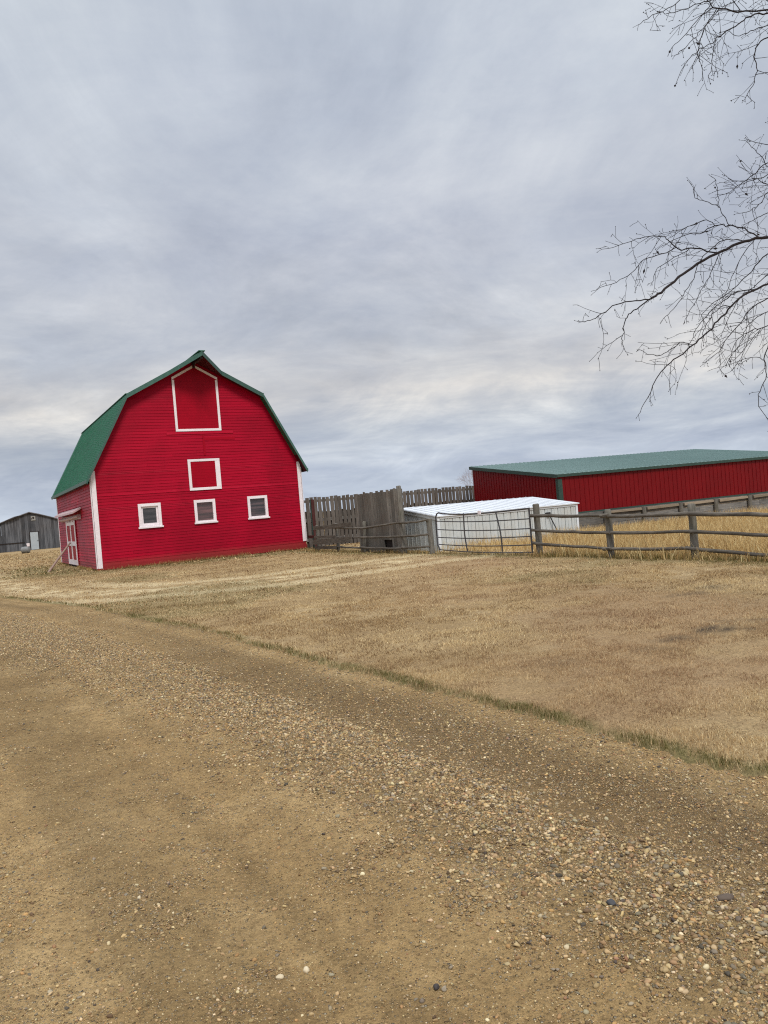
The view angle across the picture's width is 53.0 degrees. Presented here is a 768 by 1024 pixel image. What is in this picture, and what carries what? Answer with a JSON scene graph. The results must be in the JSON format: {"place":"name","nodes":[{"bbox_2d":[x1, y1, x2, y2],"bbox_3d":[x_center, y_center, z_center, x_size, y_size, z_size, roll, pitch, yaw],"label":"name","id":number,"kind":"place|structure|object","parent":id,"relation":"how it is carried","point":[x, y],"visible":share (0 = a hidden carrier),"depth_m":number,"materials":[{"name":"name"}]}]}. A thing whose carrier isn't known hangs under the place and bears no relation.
{"place":"outdoors","nodes":[
{"label":"outdoors","id":0,"kind":"place"},
{"bbox_2d":[0,598,767,1023],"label":"gravel road","id":1,"kind":"structure","parent":0,"point":[170,952],"depth_m":3.46,"materials":[{"name":"brown gravel"}]},
{"bbox_2d":[276,974,283,979],"bbox_3d":[-0.364,1.627,2.692,0.029,0.019,0.024,-8,7,-16],"label":"stone","id":2,"kind":"object","parent":1,"relation":"on","point":[279,976],"visible":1,"depth_m":2.69,"materials":[{"name":"beige stone"}]},
{"bbox_2d":[303,966,309,972],"bbox_3d":[-0.274,1.624,2.729,0.021,0.020,0.023,-5,0,29],"label":"stone","id":3,"kind":"object","parent":1,"relation":"on","point":[306,969],"visible":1,"depth_m":2.72,"materials":[{"name":"beige stone"}]},
{"bbox_2d":[0,605,669,802],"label":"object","id":4,"kind":"object","parent":1,"relation":"on","point":[8,618],"visible":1,"depth_m":8.65,"materials":[{"name":"stone"}]},
{"bbox_2d":[433,983,439,989],"bbox_3d":[0.173,1.578,2.557,0.020,0.020,0.027,2,7,31],"label":"stone","id":5,"kind":"object","parent":1,"relation":"on","point":[436,986],"visible":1,"depth_m":2.55,"materials":[{"name":"grey stone"}]},
{"bbox_2d":[606,899,615,905],"bbox_3d":[0.856,1.472,2.900,0.028,0.024,0.037,1,1,-19],"label":"stone","id":6,"kind":"object","parent":1,"relation":"on","point":[612,902],"visible":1,"depth_m":2.89,"materials":[{"name":"grey stone"}]},
{"bbox_2d":[717,893,733,900],"bbox_3d":[1.275,1.438,2.871,0.069,0.024,0.035,-8,6,-5],"label":"stone","id":7,"kind":"object","parent":1,"relation":"on","point":[726,896],"visible":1,"depth_m":2.86,"materials":[{"name":"grey stone"}]},
{"bbox_2d":[0,499,767,776],"bbox_3d":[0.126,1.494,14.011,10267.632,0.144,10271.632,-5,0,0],"label":"ground","id":8,"kind":"structure","parent":0,"point":[517,684],"depth_m":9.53,"materials":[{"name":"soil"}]},
{"bbox_2d":[21,546,30,552],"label":"grey tank","id":9,"kind":"object","parent":8,"relation":"on","point":[26,549],"visible":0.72,"depth_m":73.28,"materials":[{"name":"metal"}]},
{"bbox_2d":[0,512,59,552],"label":"old grey shed","id":10,"kind":"structure","parent":8,"relation":"on","point":[36,531],"depth_m":87.94,"materials":[{"name":"grey wood"}]},
{"bbox_2d":[29,531,39,549],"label":"door","id":11,"kind":"structure","parent":10,"relation":"in","point":[34,535],"depth_m":88.08,"materials":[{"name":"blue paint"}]},
{"bbox_2d":[48,542,70,571],"bbox_3d":[-14.421,2.026,34.199,0.100,1.256,3.027,-5,0,-3],"label":"prop pole","id":12,"kind":"object","parent":8,"relation":"on","point":[58,558],"visible":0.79,"depth_m":34.06,"materials":[{"name":"beige wood"}]},
{"bbox_2d":[51,350,307,570],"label":"barn","id":13,"kind":"structure","parent":8,"relation":"on","point":[196,455],"depth_m":31.86,"materials":[{"name":"red paint"}]},
{"bbox_2d":[66,520,78,564],"bbox_3d":[-14.457,1.428,35.688,0.068,2.040,3.180,-5,0,-29],"label":"side door","id":14,"kind":"structure","parent":13,"relation":"in","point":[73,554],"depth_m":35.43,"materials":[{"name":"red paint"}]},
{"bbox_2d":[138,503,163,528],"bbox_3d":[-9.379,0.147,30.840,0.985,0.990,0.195,-5,0,-29],"label":"window","id":15,"kind":"structure","parent":13,"relation":"in","point":[150,516],"depth_m":30.85,"materials":[{"name":"white paint"}]},
{"bbox_2d":[171,366,220,431],"bbox_3d":[-7.774,-4.705,31.858,1.910,2.715,0.037,-5,0,-29],"label":"hay door","id":16,"kind":"structure","parent":13,"relation":"in","point":[195,392],"depth_m":31.85,"materials":[{"name":"red paint"}]},
{"bbox_2d":[187,458,221,490],"bbox_3d":[-7.436,-1.564,31.911,1.344,1.285,0.024,-5,0,-29],"label":"hatch door","id":17,"kind":"structure","parent":13,"relation":"in","point":[204,474],"depth_m":31.92,"materials":[{"name":"red paint"}]},
{"bbox_2d":[194,499,217,523],"bbox_3d":[-7.423,-0.026,31.926,0.985,0.990,0.195,-5,0,-29],"label":"window","id":18,"kind":"structure","parent":13,"relation":"in","point":[205,510],"depth_m":31.95,"materials":[{"name":"white paint"}]},
{"bbox_2d":[247,495,269,519],"bbox_3d":[-5.423,-0.202,33.036,0.985,0.990,0.195,-5,0,-29],"label":"window","id":19,"kind":"structure","parent":13,"relation":"in","point":[257,505],"depth_m":33.06,"materials":[{"name":"white paint"}]},
{"bbox_2d":[308,499,316,547],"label":"corner posts","id":20,"kind":"object","parent":8,"relation":"on","point":[312,513],"visible":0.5,"depth_m":32.86,"materials":[{"name":"grey wood"}]},
{"bbox_2d":[313,486,434,553],"bbox_3d":[-0.707,0.403,27.340,0.329,2.348,8.654,-5,0,-29],"label":"corral fence","id":21,"kind":"object","parent":8,"relation":"on","point":[336,538],"visible":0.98,"depth_m":26.55,"materials":[{"name":"grey wood"}]},
{"bbox_2d":[0,520,757,610],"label":"dry grass","id":22,"kind":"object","parent":8,"relation":"on","point":[67,583],"visible":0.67,"depth_m":20.17,"materials":[{"name":"beige plant"}]},
{"bbox_2d":[356,488,406,552],"bbox_3d":[-0.098,0.348,26.727,0.118,2.228,3.320,-5,0,-29],"label":"solid plank panel","id":23,"kind":"object","parent":8,"relation":"on","point":[378,508],"visible":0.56,"depth_m":26.69,"materials":[{"name":"grey wood"}]},
{"bbox_2d":[304,485,474,547],"bbox_3d":[1.281,0.118,37.555,11.479,2.423,0.294,-5,0,-29],"label":"windbreak fence","id":24,"kind":"object","parent":8,"relation":"on","point":[337,514],"visible":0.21,"depth_m":35.82,"materials":[{"name":"grey wood"}]},
{"bbox_2d":[59,546,767,571],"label":"ragged dry weeds","id":25,"kind":"object","parent":8,"relation":"on","point":[354,551],"visible":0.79,"depth_m":23.30,"materials":[{"name":"beige plant"}]},
{"bbox_2d":[455,469,472,486],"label":"bare tree","id":26,"kind":"object","parent":8,"relation":"on","point":[465,478],"visible":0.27,"depth_m":62.46,"materials":[{"name":"grey plant"}]},
{"bbox_2d":[404,497,578,550],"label":"white shed","id":27,"kind":"structure","parent":8,"relation":"on","point":[549,506],"depth_m":25.88,"materials":[{"name":"metal"}]},
{"bbox_2d":[469,449,767,528],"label":"long red shed","id":28,"kind":"structure","parent":8,"relation":"on","point":[655,482],"depth_m":33.59,"materials":[{"name":"metal"}]},
{"bbox_2d":[530,503,767,557],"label":"rail fence","id":29,"kind":"object","parent":8,"relation":"on","point":[691,513],"visible":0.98,"depth_m":16.22,"materials":[{"name":"grey wood"}]},
{"bbox_2d":[435,508,532,552],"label":"pipe gate","id":30,"kind":"structure","parent":29,"relation":"attached to","point":[499,529],"depth_m":21.10,"materials":[{"name":"grey metal"}]},
{"bbox_2d":[574,0,767,420],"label":"bare tree","id":31,"kind":"object","parent":8,"relation":"on","point":[757,237],"visible":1,"depth_m":6.40,"materials":[{"name":"grey plant"}]},
{"bbox_2d":[0,498,767,578],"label":"distant dry lawn grass","id":32,"kind":"structure","parent":0,"point":[56,554],"depth_m":37.30,"materials":[{"name":"beige plant"}]},
{"bbox_2d":[0,0,767,535],"label":"sky","id":33,"kind":"structure","parent":0,"point":[385,221],"materials":[{"name":"grey"}]},
{"bbox_2d":[319,622,767,775],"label":"dry lawn grass","id":34,"kind":"structure","parent":0,"point":[522,704],"depth_m":6.26,"materials":[{"name":"beige plant"}]},
{"bbox_2d":[418,505,767,561],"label":"tall dry grass","id":35,"kind":"structure","parent":0,"point":[749,524],"depth_m":19.30,"materials":[{"name":"beige plant"}]}
]}

